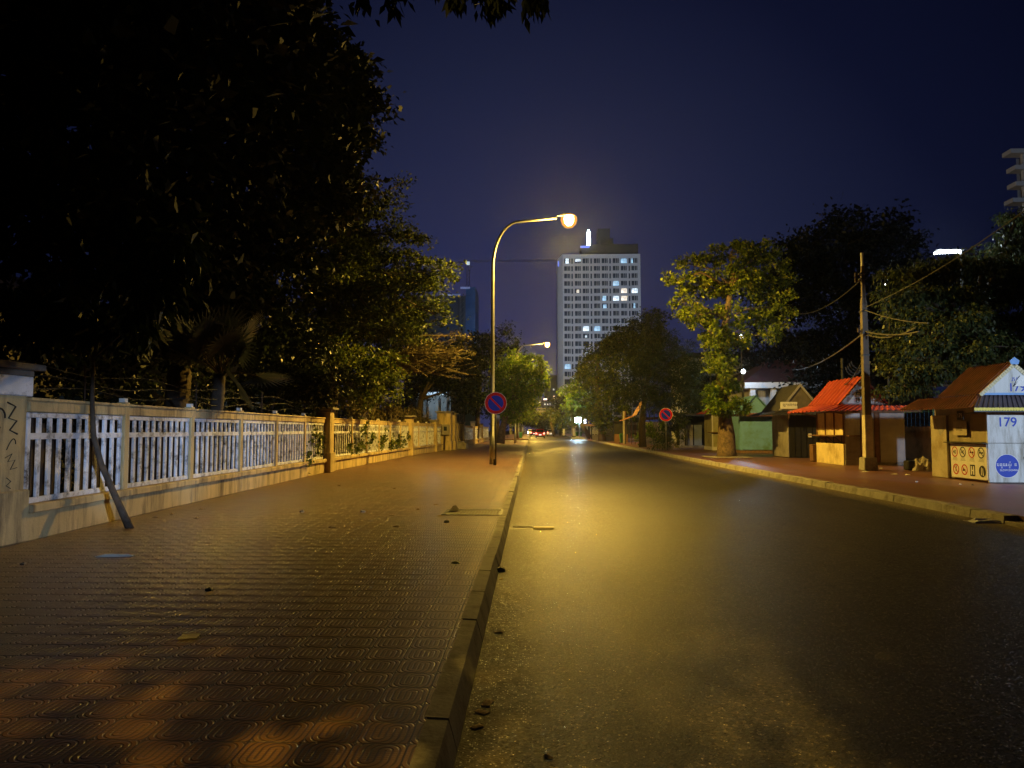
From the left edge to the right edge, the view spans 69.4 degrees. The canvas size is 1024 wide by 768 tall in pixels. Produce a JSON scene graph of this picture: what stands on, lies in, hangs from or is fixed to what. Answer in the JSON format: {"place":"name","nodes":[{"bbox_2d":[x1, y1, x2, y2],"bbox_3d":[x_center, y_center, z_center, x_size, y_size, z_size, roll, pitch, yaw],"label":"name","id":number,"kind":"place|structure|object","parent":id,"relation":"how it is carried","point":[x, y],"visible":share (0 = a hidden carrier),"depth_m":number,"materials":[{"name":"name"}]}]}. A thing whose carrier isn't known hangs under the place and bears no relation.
{"place":"outdoors","nodes":[
{"label":"outdoors","id":0,"kind":"place"},
{"bbox_2d":[0,440,526,767],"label":"pavement","id":1,"kind":"structure","parent":0,"point":[318,642],"depth_m":5.62,"materials":[{"name":"brick"}]},
{"bbox_2d":[0,360,45,546],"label":"gate pillar","id":2,"kind":"structure","parent":1,"relation":"on","point":[16,383],"depth_m":9.41,"materials":[{"name":"beige paint"}]},
{"bbox_2d":[0,206,219,528],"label":"leaning sapling","id":3,"kind":"object","parent":1,"relation":"on","point":[57,325],"visible":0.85,"depth_m":10.85,"materials":[{"name":"green plant"}]},
{"bbox_2d":[94,554,134,556],"bbox_3d":[-4.572,1.965,8.504,0.445,0.028,0.106,0,-4,-6],"label":"plastic strip","id":4,"kind":"object","parent":1,"relation":"on","point":[116,555],"visible":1,"depth_m":8.47,"materials":[{"name":"plastic"}]},
{"bbox_2d":[0,357,326,540],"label":"boundary fence","id":5,"kind":"object","parent":1,"relation":"on","point":[150,461],"visible":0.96,"depth_m":13.09,"materials":[{"name":"beige paint"}]},
{"bbox_2d":[177,633,200,639],"bbox_3d":[-2.266,1.769,5.191,0.136,0.005,0.139,1,-4,-12],"label":"paper scrap","id":6,"kind":"object","parent":1,"relation":"on","point":[190,636],"visible":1,"depth_m":5.18,"materials":[{"name":"paper"}]},
{"bbox_2d":[0,0,384,329],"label":"mango tree","id":7,"kind":"object","parent":1,"relation":"on","point":[142,88],"visible":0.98,"depth_m":9.48,"materials":[{"name":"green plant"}]},
{"bbox_2d":[349,0,551,33],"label":"overhanging branch","id":8,"kind":"object","parent":7,"relation":"attached to","point":[492,10],"visible":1,"depth_m":5.69,"materials":[{"name":"green plant"}]},
{"bbox_2d":[156,299,291,428],"bbox_3d":[-6.731,0.383,16.663,3.322,4.533,2.476,0,-4,2],"label":"fan palm","id":9,"kind":"object","parent":1,"relation":"on","point":[192,343],"visible":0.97,"depth_m":16.66,"materials":[{"name":"green plant"}]},
{"bbox_2d":[241,317,365,439],"bbox_3d":[-6.882,0.356,24.694,3.940,5.567,3.695,0,-4,2],"label":"fan shrub","id":10,"kind":"object","parent":1,"relation":"on","point":[317,386],"visible":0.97,"depth_m":24.33,"materials":[{"name":"green plant"}]},
{"bbox_2d":[298,424,326,473],"bbox_3d":[-6.593,2.076,24.043,1.109,1.730,2.932,1,-4,-9],"label":"fence plant","id":11,"kind":"object","parent":1,"relation":"on","point":[321,438],"visible":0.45,"depth_m":24.01,"materials":[{"name":"green plant"}]},
{"bbox_2d":[314,407,338,472],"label":"gate pillar","id":12,"kind":"structure","parent":1,"relation":"on","point":[328,449],"depth_m":25.34,"materials":[{"name":"beige paint"}]},
{"bbox_2d":[334,417,376,454],"bbox_3d":[-6.402,2.324,30.609,1.063,2.051,4.904,0,-4,2],"label":"fence plant","id":13,"kind":"object","parent":1,"relation":"on","point":[362,445],"visible":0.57,"depth_m":30.47,"materials":[{"name":"green plant"}]},
{"bbox_2d":[320,333,419,414],"bbox_3d":[-5.974,0.651,29.471,4.084,5.576,3.725,0,-4,2],"label":"lit shrub","id":14,"kind":"object","parent":1,"relation":"on","point":[373,379],"visible":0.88,"depth_m":29.26,"materials":[{"name":"green plant"}]},
{"bbox_2d":[334,417,409,469],"bbox_3d":[-6.180,2.571,33.839,0.330,1.975,15.998,0,-4,2],"label":"boundary fence","id":15,"kind":"object","parent":1,"relation":"on","point":[345,459],"visible":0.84,"depth_m":31.50,"materials":[{"name":"beige paint"}]},
{"bbox_2d":[340,399,432,427],"bbox_3d":[-6.353,2.054,40.764,1.397,2.375,20.345,0,-4,3],"label":"dry creeper","id":16,"kind":"object","parent":15,"relation":"on","point":[381,415],"visible":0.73,"depth_m":38.34,"materials":[{"name":"brown plant"}]},
{"bbox_2d":[376,428,399,450],"bbox_3d":[-6.246,2.708,35.928,1.062,1.946,5.160,0,-4,2],"label":"fence plant","id":17,"kind":"object","parent":1,"relation":"on","point":[392,443],"visible":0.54,"depth_m":36.20,"materials":[{"name":"green plant"}]},
{"bbox_2d":[395,431,410,450],"bbox_3d":[-6.119,3.137,40.008,0.859,1.596,4.126,0,-4,2],"label":"fence plant","id":18,"kind":"object","parent":1,"relation":"on","point":[404,441],"visible":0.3,"depth_m":39.79,"materials":[{"name":"green plant"}]},
{"bbox_2d":[402,416,416,455],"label":"gate pillar","id":19,"kind":"structure","parent":1,"relation":"on","point":[410,419],"depth_m":41.90,"materials":[{"name":"beige paint"}]},
{"bbox_2d":[366,328,476,419],"bbox_3d":[-4.546,0.604,35.246,6.073,6.436,3.584,0,-4,2],"label":"dry branched tree","id":20,"kind":"object","parent":1,"relation":"on","point":[415,358],"visible":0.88,"depth_m":35.23,"materials":[{"name":"brown plant"}]},
{"bbox_2d":[413,421,434,454],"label":"boundary fence","id":21,"kind":"object","parent":1,"relation":"on","point":[425,434],"visible":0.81,"depth_m":46.29,"materials":[{"name":"beige paint"}]},
{"bbox_2d":[404,386,457,419],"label":"pavilion","id":22,"kind":"structure","parent":1,"relation":"on","point":[436,404],"depth_m":76.28,"materials":[{"name":"grey"}]},
{"bbox_2d":[429,420,438,451],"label":"gate pillar","id":23,"kind":"structure","parent":1,"relation":"on","point":[434,422],"depth_m":49.79,"materials":[{"name":"beige paint"}]},
{"bbox_2d":[437,424,441,450],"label":"boundary fence","id":24,"kind":"object","parent":1,"relation":"on","point":[439,436],"visible":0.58,"depth_m":51.63,"materials":[{"name":"beige paint"}]},
{"bbox_2d":[435,411,454,449],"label":"gate pillar","id":25,"kind":"structure","parent":1,"relation":"on","point":[444,417],"depth_m":52.98,"materials":[{"name":"beige paint"}]},
{"bbox_2d":[442,424,449,449],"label":"meter box","id":26,"kind":"object","parent":25,"relation":"attached to","point":[445,429],"visible":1,"depth_m":52.72,"materials":[{"name":"metal"}]},
{"bbox_2d":[452,413,458,449],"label":"gate pillar","id":27,"kind":"structure","parent":1,"relation":"on","point":[454,440],"depth_m":54.60,"materials":[{"name":"beige paint"}]},
{"bbox_2d":[457,441,467,448],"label":"planter","id":28,"kind":"object","parent":1,"relation":"on","point":[462,444],"visible":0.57,"depth_m":55.89,"materials":[{"name":"concrete"}]},
{"bbox_2d":[464,425,473,444],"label":"boundary fence","id":29,"kind":"object","parent":1,"relation":"on","point":[468,435],"visible":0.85,"depth_m":72.39,"materials":[{"name":"beige paint"}]},
{"bbox_2d":[441,509,503,514],"bbox_3d":[-0.676,2.259,13.019,1.040,0.017,0.840,0,-4,2],"label":"drain cover","id":30,"kind":"object","parent":1,"relation":"on","point":[480,512],"visible":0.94,"depth_m":13.01,"materials":[{"name":"concrete"}]},
{"bbox_2d":[475,426,481,442],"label":"boundary fence","id":31,"kind":"object","parent":1,"relation":"on","point":[480,438],"visible":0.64,"depth_m":83.59,"materials":[{"name":"beige paint"}]},
{"bbox_2d":[483,427,488,440],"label":"boundary fence","id":32,"kind":"object","parent":1,"relation":"on","point":[485,433],"visible":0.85,"depth_m":97.35,"materials":[{"name":"beige paint"}]},
{"bbox_2d":[456,319,531,442],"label":"pointed tree","id":33,"kind":"object","parent":1,"relation":"on","point":[504,332],"visible":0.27,"depth_m":83.90,"materials":[{"name":"green plant"}]},
{"bbox_2d":[485,392,506,464],"bbox_3d":[-0.673,1.847,30.639,0.920,3.023,0.122,0,-4,2],"label":"no parking sign","id":34,"kind":"object","parent":1,"relation":"on","point":[495,403],"visible":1,"depth_m":30.64,"materials":[{"name":"metal"}]},
{"bbox_2d":[480,402,520,435],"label":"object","id":35,"kind":"object","parent":1,"relation":"on","point":[488,414],"visible":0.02,"depth_m":99.59,"materials":[{"name":"green plant"}]},
{"bbox_2d":[477,345,554,443],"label":"lamp lit tree","id":36,"kind":"object","parent":1,"relation":"on","point":[521,371],"visible":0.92,"depth_m":75.63,"materials":[{"name":"green plant"}]},
{"bbox_2d":[489,213,573,463],"bbox_3d":[0.927,-1.989,31.667,3.782,10.808,0.650,0,-4,2],"label":"street lamp","id":37,"kind":"object","parent":1,"relation":"on","point":[568,219],"visible":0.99,"depth_m":31.73,"materials":[{"name":"metal"}]},
{"bbox_2d":[514,342,548,443],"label":"street lamp","id":38,"kind":"object","parent":1,"relation":"on","point":[547,344],"visible":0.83,"depth_m":80.34,"materials":[{"name":"metal"}]},
{"bbox_2d":[60,431,671,492],"bbox_3d":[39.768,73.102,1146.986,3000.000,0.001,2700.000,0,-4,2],"label":"ground","id":39,"kind":"structure","parent":0,"point":[506,433],"depth_m":47.49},
{"bbox_2d":[0,276,298,467],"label":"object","id":40,"kind":"structure","parent":39,"relation":"on","point":[109,396],"depth_m":35.80,"materials":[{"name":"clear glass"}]},
{"bbox_2d":[0,298,432,492],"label":"undergrowth","id":41,"kind":"object","parent":39,"relation":"on","point":[104,366],"visible":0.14,"depth_m":23.74,"materials":[{"name":"green plant"}]},
{"bbox_2d":[98,3,408,475],"bbox_3d":[-8.051,-5.447,23.909,9.256,17.090,9.089,0,-4,2],"label":"dark tall tree","id":42,"kind":"object","parent":39,"relation":"on","point":[348,142],"visible":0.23,"depth_m":23.81,"materials":[{"name":"green plant"}]},
{"bbox_2d":[202,188,439,416],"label":"backdrop tree","id":43,"kind":"object","parent":39,"relation":"on","point":[262,343],"visible":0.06,"depth_m":42.50,"materials":[{"name":"green plant"}]},
{"bbox_2d":[259,170,470,454],"bbox_3d":[-6.907,-3.186,34.105,10.521,13.816,7.223,0,-4,2],"label":"layered tree","id":44,"kind":"object","parent":39,"relation":"on","point":[336,288],"visible":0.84,"depth_m":33.38,"materials":[{"name":"green plant"}]},
{"bbox_2d":[404,287,478,425],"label":"unfinished tower","id":45,"kind":"structure","parent":39,"relation":"on","point":[465,308],"depth_m":424.75,"materials":[{"name":"concrete"}]},
{"bbox_2d":[403,329,502,421],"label":"dark roadside tree","id":46,"kind":"object","parent":39,"relation":"on","point":[443,382],"visible":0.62,"depth_m":58.22,"materials":[{"name":"green plant"}]},
{"bbox_2d":[450,259,556,286],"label":"tower crane","id":47,"kind":"object","parent":39,"relation":"on","point":[468,263],"visible":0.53,"depth_m":445.51,"materials":[{"name":"metal"}]},
{"bbox_2d":[729,360,841,410],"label":"villa","id":48,"kind":"object","parent":39,"relation":"on","point":[758,385],"visible":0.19,"depth_m":62.16,"materials":[{"name":"paint"}]},
{"bbox_2d":[733,191,1023,410],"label":"dark crown tree","id":49,"kind":"object","parent":39,"relation":"on","point":[822,264],"visible":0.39,"depth_m":49.47,"materials":[{"name":"green plant"}]},
{"bbox_2d":[851,205,1023,404],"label":"drooping tree","id":50,"kind":"object","parent":39,"relation":"on","point":[973,327],"visible":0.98,"depth_m":28.14,"materials":[{"name":"green plant"}]},
{"bbox_2d":[934,249,966,395],"bbox_3d":[19.356,-1.248,32.543,1.306,9.437,0.235,0,-4,2],"label":"tube lamp","id":51,"kind":"object","parent":39,"relation":"on","point":[942,251],"visible":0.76,"depth_m":32.74,"materials":[{"name":"metal"}]},
{"bbox_2d":[1002,148,1023,334],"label":"balcony block","id":52,"kind":"structure","parent":39,"relation":"on","point":[1018,170],"depth_m":72.25,"materials":[{"name":"concrete"}]},
{"bbox_2d":[459,422,465,440],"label":"gate pillar","id":53,"kind":"structure","parent":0,"point":[461,431],"depth_m":65.31,"materials":[{"name":"beige paint"}]},
{"bbox_2d":[489,433,528,439],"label":"pavement","id":54,"kind":"structure","parent":0,"point":[511,437],"depth_m":144.87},
{"bbox_2d":[501,417,548,430],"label":"dark tree","id":55,"kind":"object","parent":54,"relation":"on","point":[528,424],"visible":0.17,"depth_m":180.32,"materials":[{"name":"green plant"}]},
{"bbox_2d":[508,397,547,437],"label":"tree","id":56,"kind":"object","parent":54,"relation":"on","point":[533,415],"visible":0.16,"depth_m":131.49,"materials":[{"name":"green plant"}]},
{"bbox_2d":[0,0,1023,430],"label":"sky","id":57,"kind":"structure","parent":0,"point":[674,128],"materials":[{"name":"blue"}]},
{"bbox_2d":[510,525,558,529],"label":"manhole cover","id":58,"kind":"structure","parent":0,"point":[514,527],"depth_m":12.01,"materials":[{"name":"concrete"}]},
{"bbox_2d":[542,399,556,432],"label":"shop block","id":59,"kind":"structure","parent":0,"point":[545,404],"depth_m":479.51,"materials":[{"name":"grey"}]},
{"bbox_2d":[454,433,1023,767],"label":"road","id":60,"kind":"structure","parent":0,"point":[650,610],"depth_m":6.01,"materials":[{"name":"asphalt"}]},
{"bbox_2d":[409,440,528,767],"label":"kerb","id":61,"kind":"structure","parent":60,"relation":"on","point":[437,746],"depth_m":4.61,"materials":[{"name":"concrete"}]},
{"bbox_2d":[535,429,544,437],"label":"car","id":62,"kind":"object","parent":60,"relation":"on","point":[540,433],"visible":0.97,"depth_m":142.71,"materials":[{"name":"red paint"}]},
{"bbox_2d":[530,414,550,429],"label":"road end tree","id":63,"kind":"object","parent":60,"relation":"on","point":[545,425],"visible":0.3,"depth_m":317.12,"materials":[{"name":"green plant"}]},
{"bbox_2d":[544,375,556,399],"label":"slab block","id":64,"kind":"structure","parent":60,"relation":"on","point":[548,395],"depth_m":600.20,"materials":[{"name":"grey"}]},
{"bbox_2d":[541,408,572,434],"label":"tree","id":65,"kind":"object","parent":60,"relation":"on","point":[551,415],"visible":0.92,"depth_m":174.13,"materials":[{"name":"green plant"}]},
{"bbox_2d":[543,395,573,435],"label":"round tree","id":66,"kind":"object","parent":60,"relation":"on","point":[560,401],"visible":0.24,"depth_m":208.31,"materials":[{"name":"green plant"}]},
{"bbox_2d":[592,440,1017,523],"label":"kerb","id":67,"kind":"structure","parent":60,"relation":"on","point":[960,510],"depth_m":17.68,"materials":[{"name":"concrete"}]},
{"bbox_2d":[1005,521,1023,527],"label":"kerb ramp","id":68,"kind":"structure","parent":60,"relation":"on","point":[1019,524],"depth_m":12.35,"materials":[{"name":"concrete"}]},
{"bbox_2d":[673,325,900,415],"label":"backdrop tree","id":69,"kind":"object","parent":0,"point":[824,377],"visible":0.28,"depth_m":58.14,"materials":[{"name":"green plant"}]},
{"bbox_2d":[556,433,1023,521],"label":"pavement","id":70,"kind":"structure","parent":0,"point":[1007,498],"depth_m":21.75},
{"bbox_2d":[555,375,595,428],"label":"lit tree","id":71,"kind":"object","parent":70,"relation":"on","point":[572,403],"visible":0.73,"depth_m":130.57,"materials":[{"name":"green plant"}]},
{"bbox_2d":[557,228,641,433],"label":"tower block","id":72,"kind":"structure","parent":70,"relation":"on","point":[598,287],"depth_m":332.09,"materials":[{"name":"grey concrete"}]},
{"bbox_2d":[565,258,638,422],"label":"windows","id":73,"kind":"structure","parent":72,"relation":"in","point":[584,342],"depth_m":331.19,"materials":[{"name":"grey glass"}]},
{"bbox_2d":[605,424,612,440],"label":"market stall","id":74,"kind":"object","parent":70,"relation":"on","point":[609,437],"visible":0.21,"depth_m":100.36,"materials":[{"name":"wood"}]},
{"bbox_2d":[610,421,629,441],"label":"market stall","id":75,"kind":"object","parent":70,"relation":"on","point":[617,428],"visible":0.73,"depth_m":89.42,"materials":[{"name":"brown wood"}]},
{"bbox_2d":[623,411,625,443],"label":"concrete post","id":76,"kind":"object","parent":70,"relation":"on","point":[624,428],"visible":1,"depth_m":78.40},
{"bbox_2d":[571,305,679,440],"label":"ivy trunk tree","id":77,"kind":"object","parent":70,"relation":"on","point":[615,345],"visible":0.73,"depth_m":96.99,"materials":[{"name":"green plant"}]},
{"bbox_2d":[620,403,664,443],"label":"market stall","id":78,"kind":"object","parent":70,"relation":"on","point":[648,439],"visible":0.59,"depth_m":75.39,"materials":[{"name":"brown wood"}]},
{"bbox_2d":[632,421,668,444],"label":"yellow lit bush","id":79,"kind":"object","parent":70,"relation":"on","point":[651,429],"visible":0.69,"depth_m":68.30,"materials":[{"name":"green plant"}]},
{"bbox_2d":[659,408,672,450],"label":"no parking sign","id":80,"kind":"object","parent":70,"relation":"on","point":[665,414],"visible":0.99,"depth_m":50.99,"materials":[{"name":"metal"}]},
{"bbox_2d":[646,418,691,452],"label":"kerbside bush","id":81,"kind":"object","parent":70,"relation":"on","point":[662,441],"visible":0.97,"depth_m":52.64,"materials":[{"name":"green plant"}]},
{"bbox_2d":[614,313,725,446],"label":"feathery shrub tree","id":82,"kind":"object","parent":70,"relation":"on","point":[676,369],"visible":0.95,"depth_m":62.41,"materials":[{"name":"green plant"}]},
{"bbox_2d":[673,412,710,447],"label":"market stall","id":83,"kind":"object","parent":70,"relation":"on","point":[696,432],"visible":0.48,"depth_m":62.67,"materials":[{"name":"concrete"}]},
{"bbox_2d":[688,425,692,444],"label":"door","id":84,"kind":"structure","parent":83,"relation":"in","point":[690,439],"depth_m":62.67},
{"bbox_2d":[694,425,701,444],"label":"door","id":85,"kind":"structure","parent":83,"relation":"in","point":[697,428],"depth_m":62.64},
{"bbox_2d":[696,407,732,449],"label":"market kiosk","id":86,"kind":"object","parent":70,"relation":"on","point":[711,429],"visible":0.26,"depth_m":53.80,"materials":[{"name":"brown wood"}]},
{"bbox_2d":[702,456,752,457],"bbox_3d":[11.351,3.858,39.102,2.200,0.059,1.900,0,-4,2],"label":"tree pit kerb","id":87,"kind":"object","parent":70,"relation":"on","point":[727,457],"visible":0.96,"depth_m":38.19,"materials":[{"name":"concrete"}]},
{"bbox_2d":[660,237,802,456],"bbox_3d":[11.803,-1.996,40.003,8.706,12.042,4.024,1,-4,-17],"label":"lit tree","id":88,"kind":"object","parent":70,"relation":"on","point":[720,341],"visible":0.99,"depth_m":39.63,"materials":[{"name":"green plant"}]},
{"bbox_2d":[699,380,754,419],"bbox_3d":[11.419,0.819,39.051,3.302,2.227,1.589,1,-4,-19],"label":"epiphyte shoot","id":89,"kind":"object","parent":88,"relation":"attached to","point":[717,407],"visible":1,"depth_m":38.86,"materials":[{"name":"green plant"}]},
{"bbox_2d":[732,395,772,452],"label":"market kiosk","id":90,"kind":"object","parent":70,"relation":"on","point":[753,434],"visible":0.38,"depth_m":46.64,"materials":[{"name":"paint"}]},
{"bbox_2d":[749,384,824,457],"bbox_3d":[15.065,1.989,39.893,3.607,3.890,3.624,0,-4,2],"label":"market kiosk","id":91,"kind":"object","parent":70,"relation":"on","point":[790,433],"visible":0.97,"depth_m":38.71,"materials":[{"name":"brown wood"}]},
{"bbox_2d":[670,352,932,440],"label":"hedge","id":92,"kind":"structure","parent":70,"relation":"on","point":[918,418],"depth_m":78.68,"materials":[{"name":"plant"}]},
{"bbox_2d":[809,444,816,461],"bbox_3d":[13.982,3.176,34.096,0.400,0.800,0.400,0,-4,2],"label":"crate stack","id":93,"kind":"object","parent":70,"relation":"on","point":[813,452],"visible":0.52,"depth_m":33.92,"materials":[{"name":"brown wood"}]},
{"bbox_2d":[787,376,920,464],"bbox_3d":[14.716,1.608,32.255,3.899,3.700,4.516,0,-4,2],"label":"market kiosk","id":94,"kind":"object","parent":70,"relation":"on","point":[838,432],"visible":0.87,"depth_m":30.60,"materials":[{"name":"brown wood"}]},
{"bbox_2d":[854,252,877,470],"bbox_3d":[12.819,-0.851,26.906,0.549,7.943,0.498,0,-4,2],"label":"utility pole","id":95,"kind":"object","parent":70,"relation":"on","point":[868,461],"visible":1,"depth_m":26.78,"materials":[{"name":"concrete"}]},
{"bbox_2d":[792,335,860,369],"bbox_3d":[15.809,-1.333,38.247,0.054,0.681,23.348,-1,-4,15],"label":"overhead wire","id":96,"kind":"object","parent":95,"relation":"attached to","point":[831,355],"visible":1,"depth_m":33.46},
{"bbox_2d":[865,331,919,335],"bbox_3d":[12.948,-1.804,25.346,0.055,0.503,3.251,0,-4,-4],"label":"overhead wire","id":97,"kind":"object","parent":95,"relation":"attached to","point":[893,334],"visible":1,"depth_m":25.11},
{"bbox_2d":[864,309,927,323],"bbox_3d":[12.537,-2.256,24.383,0.036,1.302,5.255,0,-4,7],"label":"overhead wire","id":98,"kind":"object","parent":95,"relation":"attached to","point":[897,319],"visible":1,"depth_m":23.93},
{"bbox_2d":[865,211,1023,307],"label":"overhead wire","id":99,"kind":"object","parent":95,"relation":"attached to","point":[950,261],"visible":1,"depth_m":22.57,"materials":[{"name":"rubber"}]},
{"bbox_2d":[903,460,914,469],"bbox_3d":[14.438,2.949,26.855,0.300,0.348,0.350,0,-4,2],"label":"dark crate","id":100,"kind":"object","parent":70,"relation":"on","point":[908,464],"visible":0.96,"depth_m":26.70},
{"bbox_2d":[912,456,931,470],"bbox_3d":[14.781,2.851,26.678,0.825,0.526,0.658,0,-4,2],"label":"refuse sack","id":101,"kind":"object","parent":70,"relation":"on","point":[922,463],"visible":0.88,"depth_m":26.47,"materials":[{"name":"plastic"}]},
{"bbox_2d":[899,357,1023,482],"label":"market kiosk","id":102,"kind":"object","parent":70,"relation":"on","point":[982,439],"visible":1,"depth_m":20.52,"materials":[{"name":"metal"}]},
{"bbox_2d":[930,415,950,477],"bbox_3d":[13.133,1.909,22.692,0.080,1.890,0.890,0,-4,2],"label":"door","id":103,"kind":"structure","parent":102,"relation":"in","point":[940,450],"depth_m":22.60,"materials":[{"name":"wood"}]},
{"bbox_2d":[985,412,1023,442],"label":"front door","id":104,"kind":"structure","parent":102,"relation":"in","point":[1009,433],"depth_m":20.29,"materials":[{"name":"paint"}]},
{"bbox_2d":[987,443,1023,482],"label":"front door","id":105,"kind":"structure","parent":102,"relation":"in","point":[994,450],"depth_m":20.24,"materials":[{"name":"metal"}]},
{"bbox_2d":[1014,375,1023,385],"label":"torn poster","id":106,"kind":"object","parent":102,"relation":"attached to","point":[1020,381],"visible":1,"depth_m":20.00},
{"bbox_2d":[904,409,934,462],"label":"gate","id":107,"kind":"structure","parent":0,"point":[917,442],"depth_m":31.30,"materials":[{"name":"brown"}]},
{"bbox_2d":[968,518,1000,523],"bbox_3d":[8.219,2.362,12.851,0.572,0.080,0.374,0,-4,8],"label":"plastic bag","id":108,"kind":"object","parent":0,"point":[984,520],"visible":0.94,"depth_m":12.74,"materials":[{"name":"plastic"}]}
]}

